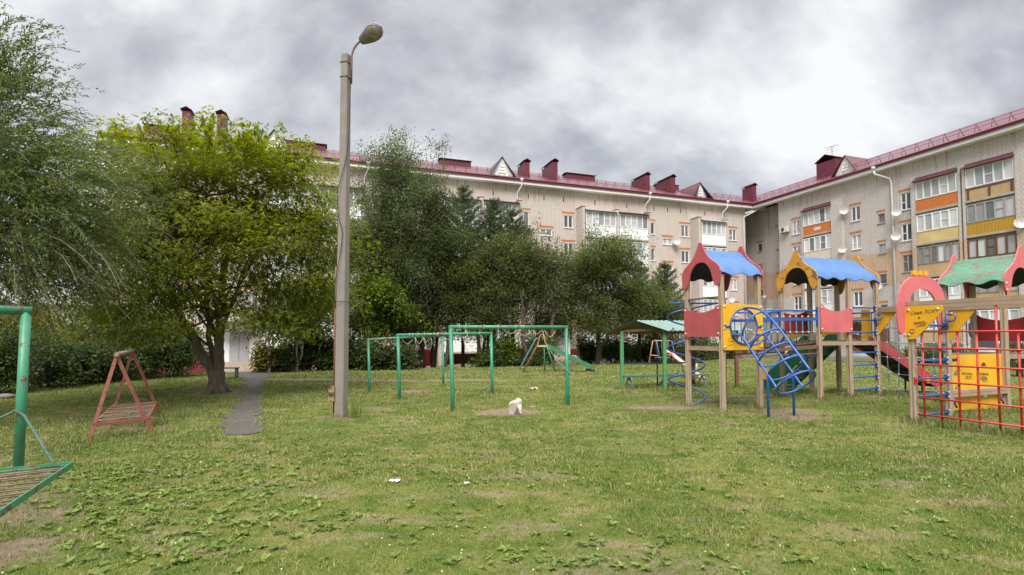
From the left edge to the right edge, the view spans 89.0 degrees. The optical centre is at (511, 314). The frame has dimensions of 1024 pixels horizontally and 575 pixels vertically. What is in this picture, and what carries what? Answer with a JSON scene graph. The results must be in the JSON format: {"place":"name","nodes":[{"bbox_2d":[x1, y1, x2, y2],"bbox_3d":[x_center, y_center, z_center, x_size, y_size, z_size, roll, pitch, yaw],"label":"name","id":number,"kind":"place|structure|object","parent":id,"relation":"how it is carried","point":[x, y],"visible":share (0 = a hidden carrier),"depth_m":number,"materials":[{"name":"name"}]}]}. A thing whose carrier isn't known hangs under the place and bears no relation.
{"place":"outdoors","nodes":[
{"label":"outdoors","id":0,"kind":"place"},
{"bbox_2d":[0,393,14,398],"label":"stone","id":1,"kind":"object","parent":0,"point":[5,396],"visible":0.75,"depth_m":13.74,"materials":[{"name":"white stone"}]},
{"bbox_2d":[217,371,273,434],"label":"path","id":2,"kind":"structure","parent":0,"point":[243,416],"depth_m":11.55,"materials":[{"name":"concrete"}]},
{"bbox_2d":[0,352,1023,574],"bbox_3d":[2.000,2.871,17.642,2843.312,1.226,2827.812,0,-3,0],"label":"ground","id":3,"kind":"structure","parent":0,"point":[335,546],"depth_m":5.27,"materials":[{"name":"green plant"}]},
{"bbox_2d":[0,316,53,392],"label":"shrub","id":4,"kind":"object","parent":3,"relation":"on","point":[9,364],"visible":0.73,"depth_m":14.95,"materials":[{"name":"green plant"}]},
{"bbox_2d":[0,305,73,517],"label":"swing","id":5,"kind":"object","parent":3,"relation":"on","point":[18,467],"visible":0.99,"depth_m":6.25,"materials":[{"name":"green paint"}]},
{"bbox_2d":[0,300,82,383],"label":"shrub","id":6,"kind":"object","parent":3,"relation":"on","point":[32,320],"visible":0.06,"depth_m":18.73,"materials":[{"name":"green plant"}]},
{"bbox_2d":[0,282,97,330],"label":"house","id":7,"kind":"structure","parent":3,"relation":"on","point":[4,291],"depth_m":47.50,"materials":[{"name":"grey glass"}]},
{"bbox_2d":[3,325,105,387],"bbox_3d":[-14.917,1.434,16.726,2.790,2.321,2.361,0,-3,0],"label":"shrub","id":8,"kind":"object","parent":3,"relation":"on","point":[52,375],"visible":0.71,"depth_m":16.66,"materials":[{"name":"green plant"}]},
{"bbox_2d":[34,293,151,370],"bbox_3d":[-17.039,0.962,21.098,4.778,3.687,4.354,1,-3,-30],"label":"shrub","id":9,"kind":"object","parent":3,"relation":"on","point":[89,331],"visible":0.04,"depth_m":20.61,"materials":[{"name":"green plant"}]},
{"bbox_2d":[55,330,131,385],"bbox_3d":[-14.873,1.444,18.111,2.724,2.284,2.239,0,-3,0],"label":"shrub","id":10,"kind":"object","parent":3,"relation":"on","point":[105,361],"visible":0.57,"depth_m":17.93,"materials":[{"name":"green plant"}]},
{"bbox_2d":[0,3,196,365],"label":"willow","id":11,"kind":"object","parent":3,"relation":"on","point":[62,252],"visible":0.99,"depth_m":9.45,"materials":[{"name":"green plant"}]},
{"bbox_2d":[77,337,151,381],"bbox_3d":[-14.635,1.679,19.298,2.486,2.026,2.448,0,-3,0],"label":"shrub","id":12,"kind":"object","parent":3,"relation":"on","point":[129,373],"visible":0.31,"depth_m":19.12,"materials":[{"name":"green plant"}]},
{"bbox_2d":[87,349,160,441],"bbox_3d":[-6.956,1.392,9.518,0.897,1.481,3.061,2,-3,-32],"label":"metal frame","id":13,"kind":"object","parent":3,"relation":"on","point":[113,408],"visible":0.97,"depth_m":8.65,"materials":[{"name":"red paint"}]},
{"bbox_2d":[118,319,193,379],"bbox_3d":[-14.182,1.349,20.506,3.127,2.657,2.214,0,-3,0],"label":"shrub","id":14,"kind":"object","parent":3,"relation":"on","point":[150,354],"visible":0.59,"depth_m":20.41,"materials":[{"name":"green plant"}]},
{"bbox_2d":[124,302,213,373],"bbox_3d":[-15.804,0.896,23.701,4.487,3.877,4.571,0,-3,0],"label":"shrub","id":15,"kind":"object","parent":3,"relation":"on","point":[201,334],"visible":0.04,"depth_m":23.53,"materials":[{"name":"green plant"}]},
{"bbox_2d":[137,319,208,377],"bbox_3d":[-13.821,1.288,21.506,2.736,2.777,2.177,2,-3,-39],"label":"shrub","id":16,"kind":"object","parent":3,"relation":"on","point":[185,361],"visible":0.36,"depth_m":21.32,"materials":[{"name":"green plant"}]},
{"bbox_2d":[8,105,383,394],"bbox_3d":[-8.845,-1.656,15.437,10.191,8.463,6.829,0,-3,0],"label":"box elder","id":17,"kind":"object","parent":3,"relation":"on","point":[228,227],"visible":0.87,"depth_m":14.58,"materials":[{"name":"green plant"}]},
{"bbox_2d":[224,367,239,378],"bbox_3d":[-11.154,2.321,20.352,0.850,0.540,0.331,1,-3,-11],"label":"bench","id":18,"kind":"object","parent":3,"relation":"on","point":[236,368],"visible":0.47,"depth_m":20.33,"materials":[{"name":"green paint"}]},
{"bbox_2d":[246,340,284,372],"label":"shrub","id":19,"kind":"object","parent":3,"relation":"on","point":[261,356],"visible":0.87,"depth_m":23.77,"materials":[{"name":"green plant"}]},
{"bbox_2d":[229,286,320,371],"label":"birch","id":20,"kind":"object","parent":3,"relation":"on","point":[273,325],"visible":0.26,"depth_m":23.58,"materials":[{"name":"green plant"}]},
{"bbox_2d":[252,338,301,372],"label":"shrub","id":21,"kind":"object","parent":3,"relation":"on","point":[287,357],"visible":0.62,"depth_m":24.29,"materials":[{"name":"green plant"}]},
{"bbox_2d":[228,250,373,370],"bbox_3d":[-10.261,-0.276,24.874,6.440,6.582,4.452,0,-3,0],"label":"birch","id":22,"kind":"object","parent":3,"relation":"on","point":[302,346],"visible":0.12,"depth_m":25.04,"materials":[{"name":"green plant"}]},
{"bbox_2d":[275,322,333,370],"bbox_3d":[-9.979,1.582,26.528,4.127,3.195,3.698,0,-3,0],"label":"shrub","id":23,"kind":"object","parent":3,"relation":"on","point":[308,350],"visible":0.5,"depth_m":25.59,"materials":[{"name":"green plant"}]},
{"bbox_2d":[309,340,353,370],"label":"shrub","id":24,"kind":"object","parent":3,"relation":"on","point":[329,357],"visible":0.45,"depth_m":25.45,"materials":[{"name":"green plant"}]},
{"bbox_2d":[325,332,380,368],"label":"shrub","id":25,"kind":"object","parent":3,"relation":"on","point":[354,342],"visible":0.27,"depth_m":26.36,"materials":[{"name":"green plant"}]},
{"bbox_2d":[328,22,382,416],"bbox_3d":[-3.153,-1.744,10.617,1.092,8.407,0.329,-1,-3,17],"label":"street lamp","id":26,"kind":"object","parent":3,"relation":"on","point":[371,32],"visible":0.98,"depth_m":10.64,"materials":[{"name":"concrete"}]},
{"bbox_2d":[317,190,430,346],"bbox_3d":[-8.237,-1.828,28.942,8.047,10.592,6.610,0,-3,0],"label":"leafy tree","id":27,"kind":"object","parent":3,"relation":"on","point":[368,256],"visible":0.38,"depth_m":28.18,"materials":[{"name":"green plant"}]},
{"bbox_2d":[349,334,400,370],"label":"shrub","id":28,"kind":"object","parent":3,"relation":"on","point":[377,355],"visible":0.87,"depth_m":25.58,"materials":[{"name":"green plant"}]},
{"bbox_2d":[349,262,437,344],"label":"young maple","id":29,"kind":"object","parent":3,"relation":"on","point":[398,308],"visible":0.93,"depth_m":27.06,"materials":[{"name":"green plant"}]},
{"bbox_2d":[377,340,422,370],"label":"shrub","id":30,"kind":"object","parent":3,"relation":"on","point":[406,357],"visible":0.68,"depth_m":26.14,"materials":[{"name":"green plant"}]},
{"bbox_2d":[366,336,443,390],"bbox_3d":[-3.272,1.554,16.312,2.692,1.933,0.111,2,-3,-39],"label":"laundry frame","id":31,"kind":"object","parent":3,"relation":"on","point":[368,340],"visible":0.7,"depth_m":15.89,"materials":[{"name":"green paint"}]},
{"bbox_2d":[380,349,429,368],"bbox_3d":[-7.930,3.216,37.562,4.322,1.496,2.040,1,-3,-19],"label":"fence","id":32,"kind":"object","parent":3,"relation":"on","point":[427,357],"visible":0.11,"depth_m":37.35,"materials":[{"name":"red paint"}]},
{"bbox_2d":[330,124,481,350],"bbox_3d":[-6.378,-3.853,29.788,8.381,14.788,7.968,-2,-3,32],"label":"birch","id":33,"kind":"object","parent":3,"relation":"on","point":[392,221],"visible":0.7,"depth_m":29.53,"materials":[{"name":"green plant"}]},
{"bbox_2d":[418,311,425,367],"bbox_3d":[-5.433,1.658,30.794,0.487,3.927,0.880,2,-4,-45],"label":"bare trunk","id":34,"kind":"object","parent":3,"relation":"on","point":[422,355],"visible":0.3,"depth_m":30.46,"materials":[{"name":"brown plant"}]},
{"bbox_2d":[97,106,777,372],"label":"apartment block","id":35,"kind":"structure","parent":3,"relation":"on","point":[682,223],"depth_m":48.98,"materials":[{"name":"white brick"}]},
{"bbox_2d":[229,333,248,361],"bbox_3d":[-20.370,2.403,38.877,1.300,2.150,0.118,1,-3,-19],"label":"door","id":36,"kind":"structure","parent":35,"relation":"in","point":[238,349],"depth_m":38.87,"materials":[{"name":"grey metal"}]},
{"bbox_2d":[242,287,257,306],"bbox_3d":[-19.832,-1.367,39.647,1.380,1.570,0.200,1,-3,-19],"label":"window","id":37,"kind":"structure","parent":35,"relation":"in","point":[249,298],"depth_m":39.65,"materials":[{"name":"white plastic"}]},
{"bbox_2d":[522,208,530,224],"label":"window","id":38,"kind":"structure","parent":35,"relation":"in","point":[526,214],"depth_m":47.47,"materials":[{"name":"white plastic"}]},
{"bbox_2d":[539,225,553,236],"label":"window","id":39,"kind":"structure","parent":35,"relation":"in","point":[547,230],"depth_m":48.04,"materials":[{"name":"white plastic"}]},
{"bbox_2d":[554,331,564,354],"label":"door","id":40,"kind":"structure","parent":35,"relation":"in","point":[561,339],"depth_m":47.63,"materials":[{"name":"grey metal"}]},
{"bbox_2d":[561,211,574,228],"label":"window","id":41,"kind":"structure","parent":35,"relation":"in","point":[568,220],"depth_m":48.84,"materials":[{"name":"white plastic"}]},
{"bbox_2d":[562,239,574,255],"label":"window","id":42,"kind":"structure","parent":35,"relation":"in","point":[565,244],"depth_m":48.72,"materials":[{"name":"white plastic"}]},
{"bbox_2d":[651,219,655,234],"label":"window","id":43,"kind":"structure","parent":35,"relation":"in","point":[652,224],"depth_m":51.94,"materials":[{"name":"white plastic"}]},
{"bbox_2d":[651,245,655,260],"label":"window","id":44,"kind":"structure","parent":35,"relation":"in","point":[652,251],"depth_m":51.83,"materials":[{"name":"white plastic"}]},
{"bbox_2d":[662,235,672,245],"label":"window","id":45,"kind":"structure","parent":35,"relation":"in","point":[665,241],"depth_m":52.44,"materials":[{"name":"white plastic"}]},
{"bbox_2d":[679,222,689,237],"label":"window","id":46,"kind":"structure","parent":35,"relation":"in","point":[684,229],"depth_m":53.19,"materials":[{"name":"white plastic"}]},
{"bbox_2d":[679,247,690,262],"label":"window","id":47,"kind":"structure","parent":35,"relation":"in","point":[684,254],"depth_m":53.07,"materials":[{"name":"white plastic"}]},
{"bbox_2d":[728,226,737,240],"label":"window","id":48,"kind":"structure","parent":35,"relation":"in","point":[732,233],"depth_m":55.20,"materials":[{"name":"white plastic"}]},
{"bbox_2d":[730,276,738,290],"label":"window","id":49,"kind":"structure","parent":35,"relation":"in","point":[733,283],"depth_m":54.98,"materials":[{"name":"white plastic"}]},
{"bbox_2d":[393,219,483,367],"bbox_3d":[-5.399,-1.071,31.786,8.248,9.602,6.914,0,-3,0],"label":"leafy tree","id":50,"kind":"object","parent":3,"relation":"on","point":[433,357],"visible":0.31,"depth_m":30.67,"materials":[{"name":"green plant"}]},
{"bbox_2d":[437,302,449,367],"bbox_3d":[-4.003,1.270,30.181,0.867,4.318,0.540,0,-3,0],"label":"bare trunk","id":51,"kind":"object","parent":3,"relation":"on","point":[446,357],"visible":0.64,"depth_m":30.10,"materials":[{"name":"brown plant"}]},
{"bbox_2d":[396,332,493,398],"bbox_3d":[-1.766,1.430,14.082,2.752,1.967,0.108,1,-3,-26],"label":"laundry frame","id":52,"kind":"object","parent":3,"relation":"on","point":[398,336],"visible":1,"depth_m":13.96,"materials":[{"name":"green paint"}]},
{"bbox_2d":[433,184,494,366],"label":"pine","id":53,"kind":"object","parent":3,"relation":"on","point":[465,198],"visible":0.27,"depth_m":32.37,"materials":[{"name":"green plant"}]},
{"bbox_2d":[472,295,492,352],"bbox_3d":[-1.691,1.092,30.144,1.240,4.524,0.644,0,-3,0],"label":"bare trunk","id":54,"kind":"object","parent":3,"relation":"on","point":[478,343],"visible":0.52,"depth_m":30.17,"materials":[{"name":"brown plant"}]},
{"bbox_2d":[430,216,547,354],"bbox_3d":[-1.554,-1.217,30.983,8.104,9.426,6.749,0,-3,0],"label":"leafy tree","id":55,"kind":"object","parent":3,"relation":"on","point":[497,311],"visible":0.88,"depth_m":30.20,"materials":[{"name":"green plant"}]},
{"bbox_2d":[468,346,509,367],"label":"shrub","id":56,"kind":"object","parent":3,"relation":"on","point":[498,359],"visible":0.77,"depth_m":28.66,"materials":[{"name":"green plant"}]},
{"bbox_2d":[457,197,521,340],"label":"pine","id":57,"kind":"object","parent":3,"relation":"on","point":[493,206],"visible":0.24,"depth_m":32.90,"materials":[{"name":"green plant"}]},
{"bbox_2d":[471,329,529,365],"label":"shrub","id":58,"kind":"object","parent":3,"relation":"on","point":[502,343],"visible":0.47,"depth_m":29.68,"materials":[{"name":"green plant"}]},
{"bbox_2d":[2,394,1011,573],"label":"clover flowers","id":59,"kind":"object","parent":3,"relation":"on","point":[508,484],"visible":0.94,"depth_m":5.46,"materials":[{"name":"white plant"}]},
{"bbox_2d":[0,397,1019,574],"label":"weeds","id":60,"kind":"object","parent":3,"relation":"on","point":[96,570],"visible":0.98,"depth_m":4.56,"materials":[{"name":"green plant"}]},
{"bbox_2d":[508,398,521,414],"bbox_3d":[0.065,1.906,10.853,0.303,0.352,0.225,0,-3,0],"label":"plastic bag","id":61,"kind":"object","parent":3,"relation":"on","point":[514,406],"visible":0.99,"depth_m":10.81,"materials":[{"name":"white plastic"}]},
{"bbox_2d":[448,325,583,411],"bbox_3d":[0.173,1.279,11.964,3.384,2.109,0.187,1,-3,-22],"label":"laundry frame","id":62,"kind":"object","parent":3,"relation":"on","point":[451,359],"visible":0.98,"depth_m":11.87,"materials":[{"name":"green paint"}]},
{"bbox_2d":[481,205,551,365],"bbox_3d":[0.111,-1.591,32.367,4.272,10.249,5.077,1,-3,-21],"label":"pine","id":63,"kind":"object","parent":3,"relation":"on","point":[513,213],"visible":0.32,"depth_m":31.76,"materials":[{"name":"green plant"}]},
{"bbox_2d":[500,343,543,366],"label":"shrub","id":64,"kind":"object","parent":3,"relation":"on","point":[533,361],"visible":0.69,"depth_m":29.25,"materials":[{"name":"green plant"}]},
{"bbox_2d":[520,289,540,365],"bbox_3d":[1.074,0.846,29.526,1.196,4.721,0.450,0,-3,0],"label":"bare trunk","id":65,"kind":"object","parent":3,"relation":"on","point":[523,332],"visible":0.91,"depth_m":29.46,"materials":[{"name":"brown plant"}]},
{"bbox_2d":[518,329,561,365],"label":"shrub","id":66,"kind":"object","parent":3,"relation":"on","point":[541,342],"visible":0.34,"depth_m":30.55,"materials":[{"name":"green plant"}]},
{"bbox_2d":[496,212,596,348],"bbox_3d":[1.585,-1.406,32.254,6.525,9.751,6.687,2,-3,-40],"label":"leafy tree","id":67,"kind":"object","parent":3,"relation":"on","point":[541,317],"visible":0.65,"depth_m":31.17,"materials":[{"name":"green plant"}]},
{"bbox_2d":[542,297,554,364],"bbox_3d":[2.154,1.045,30.673,0.831,4.525,0.472,1,-3,-14],"label":"bare trunk","id":68,"kind":"object","parent":3,"relation":"on","point":[551,317],"visible":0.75,"depth_m":30.73,"materials":[{"name":"grey plant"}]},
{"bbox_2d":[519,334,594,371],"bbox_3d":[2.121,1.808,24.637,3.558,1.790,0.624,0,-3,0],"label":"old slide","id":69,"kind":"object","parent":3,"relation":"on","point":[575,359],"visible":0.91,"depth_m":24.38,"materials":[{"name":"paint"}]},
{"bbox_2d":[572,330,606,363],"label":"shrub","id":70,"kind":"object","parent":3,"relation":"on","point":[588,355],"visible":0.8,"depth_m":34.12,"materials":[{"name":"green plant"}]},
{"bbox_2d":[533,216,672,363],"bbox_3d":[5.285,-1.474,33.211,8.809,9.894,8.304,-2,-3,38],"label":"leafy tree","id":71,"kind":"object","parent":3,"relation":"on","point":[613,256],"visible":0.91,"depth_m":32.14,"materials":[{"name":"green plant"}]},
{"bbox_2d":[592,334,636,363],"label":"shrub","id":72,"kind":"object","parent":3,"relation":"on","point":[612,350],"visible":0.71,"depth_m":34.69,"materials":[{"name":"green plant"}]},
{"bbox_2d":[624,335,656,362],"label":"shrub","id":73,"kind":"object","parent":3,"relation":"on","point":[643,358],"visible":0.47,"depth_m":37.14,"materials":[{"name":"green plant"}]},
{"bbox_2d":[618,259,662,362],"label":"pine","id":74,"kind":"object","parent":3,"relation":"on","point":[639,343],"visible":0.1,"depth_m":35.85,"materials":[{"name":"green plant"}]},
{"bbox_2d":[630,333,684,361],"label":"shrub","id":75,"kind":"object","parent":3,"relation":"on","point":[670,343],"visible":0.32,"depth_m":37.34,"materials":[{"name":"green plant"}]},
{"bbox_2d":[614,279,708,361],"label":"leafy tree","id":76,"kind":"object","parent":3,"relation":"on","point":[676,316],"visible":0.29,"depth_m":34.31,"materials":[{"name":"green plant"}]},
{"bbox_2d":[649,340,676,361],"bbox_3d":[9.224,2.323,31.828,2.790,1.580,0.344,2,-3,-39],"label":"old swing","id":77,"kind":"object","parent":3,"relation":"on","point":[657,355],"visible":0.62,"depth_m":31.49,"materials":[{"name":"orange paint"}]},
{"bbox_2d":[623,362,709,388],"bbox_3d":[4.872,1.967,16.573,2.963,0.910,0.437,1,-3,-14],"label":"bench","id":78,"kind":"object","parent":3,"relation":"on","point":[657,375],"visible":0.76,"depth_m":16.67,"materials":[{"name":"teal paint"}]},
{"bbox_2d":[651,261,694,314],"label":"pine","id":79,"kind":"object","parent":3,"relation":"on","point":[664,281],"visible":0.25,"depth_m":36.73,"materials":[{"name":"green plant"}]},
{"bbox_2d":[602,320,752,388],"bbox_3d":[5.293,1.343,16.526,4.786,2.376,1.304,1,-3,-19],"label":"shelter","id":80,"kind":"object","parent":3,"relation":"on","point":[663,328],"visible":0.66,"depth_m":16.27,"materials":[{"name":"green metal"}]},
{"bbox_2d":[667,350,709,379],"bbox_3d":[6.986,2.028,20.768,0.445,1.185,2.323,1,-3,-22],"label":"slide","id":81,"kind":"object","parent":3,"relation":"on","point":[676,357],"visible":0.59,"depth_m":21.09,"materials":[{"name":"paint"}]},
{"bbox_2d":[672,334,717,360],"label":"shrub","id":82,"kind":"object","parent":3,"relation":"on","point":[702,354],"visible":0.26,"depth_m":38.67,"materials":[{"name":"green plant"}]},
{"bbox_2d":[709,337,744,358],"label":"shrub","id":83,"kind":"object","parent":3,"relation":"on","point":[729,356],"visible":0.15,"depth_m":41.03,"materials":[{"name":"green plant"}]},
{"bbox_2d":[766,353,870,357],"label":"kerb","id":84,"kind":"structure","parent":3,"relation":"on","point":[830,355],"depth_m":42.73,"materials":[{"name":"concrete"}]},
{"bbox_2d":[667,243,1023,435],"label":"play structure","id":85,"kind":"object","parent":3,"relation":"on","point":[916,319],"visible":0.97,"depth_m":11.74,"materials":[{"name":"multicoloured wood"}]},
{"bbox_2d":[744,107,1023,355],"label":"apartment block","id":86,"kind":"structure","parent":3,"relation":"on","point":[894,218],"depth_m":41.65,"materials":[{"name":"white brick"}]},
{"bbox_2d":[756,240,762,251],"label":"window","id":87,"kind":"structure","parent":86,"relation":"in","point":[759,245],"depth_m":56.83,"materials":[{"name":"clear glass"}]},
{"bbox_2d":[790,217,799,234],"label":"window","id":88,"kind":"structure","parent":86,"relation":"in","point":[796,224],"depth_m":50.93,"materials":[{"name":"white plastic"}]},
{"bbox_2d":[791,242,800,254],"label":"window","id":89,"kind":"structure","parent":86,"relation":"in","point":[797,248],"depth_m":50.81,"materials":[{"name":"white plastic"}]},
{"bbox_2d":[792,293,801,309],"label":"window","id":90,"kind":"structure","parent":86,"relation":"in","point":[798,301],"depth_m":50.59,"materials":[{"name":"white plastic"}]},
{"bbox_2d":[849,202,860,221],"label":"window","id":91,"kind":"structure","parent":86,"relation":"in","point":[855,210],"depth_m":45.19,"materials":[{"name":"white plastic"}]},
{"bbox_2d":[850,230,861,250],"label":"window","id":92,"kind":"structure","parent":86,"relation":"in","point":[856,239],"depth_m":45.10,"materials":[{"name":"white plastic"}]},
{"bbox_2d":[852,324,861,351],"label":"door","id":93,"kind":"structure","parent":86,"relation":"in","point":[856,327],"depth_m":44.85,"materials":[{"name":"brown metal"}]},
{"bbox_2d":[851,288,863,306],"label":"window","id":94,"kind":"structure","parent":86,"relation":"in","point":[858,296],"depth_m":44.85,"materials":[{"name":"white plastic"}]},
{"bbox_2d":[876,209,885,224],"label":"window","id":95,"kind":"structure","parent":86,"relation":"in","point":[881,217],"depth_m":43.13,"materials":[{"name":"clear glass"}]},
{"bbox_2d":[877,239,885,254],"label":"window","id":96,"kind":"structure","parent":86,"relation":"in","point":[882,247],"depth_m":43.01,"materials":[{"name":"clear glass"}]},
{"bbox_2d":[878,270,887,283],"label":"window","id":97,"kind":"structure","parent":86,"relation":"in","point":[883,277],"depth_m":42.90,"materials":[{"name":"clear glass"}]},
{"bbox_2d":[880,328,888,341],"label":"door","id":98,"kind":"structure","parent":86,"relation":"in","point":[883,335],"depth_m":42.58,"materials":[{"name":"wood"}]},
{"bbox_2d":[898,188,910,210],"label":"window","id":99,"kind":"structure","parent":86,"relation":"in","point":[905,197],"depth_m":41.31,"materials":[{"name":"white plastic"}]},
{"bbox_2d":[899,219,911,241],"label":"window","id":100,"kind":"structure","parent":86,"relation":"in","point":[906,228],"depth_m":41.20,"materials":[{"name":"white plastic"}]},
{"bbox_2d":[900,250,912,272],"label":"window","id":101,"kind":"structure","parent":86,"relation":"in","point":[907,259],"depth_m":41.10,"materials":[{"name":"clear glass"}]},
{"bbox_2d":[870,341,907,361],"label":"shrub","id":102,"kind":"object","parent":3,"relation":"on","point":[890,344],"visible":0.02,"depth_m":32.60,"materials":[{"name":"green plant"}]},
{"bbox_2d":[900,344,942,363],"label":"shrub","id":103,"kind":"object","parent":3,"relation":"on","point":[928,354],"visible":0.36,"depth_m":32.51,"materials":[{"name":"green plant"}]},
{"bbox_2d":[934,338,984,365],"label":"shrub","id":104,"kind":"object","parent":3,"relation":"on","point":[954,351],"visible":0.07,"depth_m":30.07,"materials":[{"name":"green plant"}]},
{"bbox_2d":[994,341,1023,376],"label":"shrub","id":105,"kind":"object","parent":3,"relation":"on","point":[1012,345],"visible":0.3,"depth_m":21.36,"materials":[{"name":"green plant"}]},
{"bbox_2d":[0,0,1023,284],"label":"sky","id":106,"kind":"structure","parent":0,"point":[726,96],"materials":[{"name":"grey"}]},
{"bbox_2d":[510,356,716,365],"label":"road","id":107,"kind":"structure","parent":0,"point":[570,362],"depth_m":40.45,"materials":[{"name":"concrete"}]},
{"bbox_2d":[739,354,984,366],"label":"road","id":108,"kind":"structure","parent":0,"point":[827,358],"depth_m":37.84,"materials":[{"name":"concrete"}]},
{"bbox_2d":[956,341,1023,364],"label":"parked car","id":109,"kind":"object","parent":108,"relation":"on","point":[987,344],"visible":0.08,"depth_m":30.66,"materials":[{"name":"white paint"}]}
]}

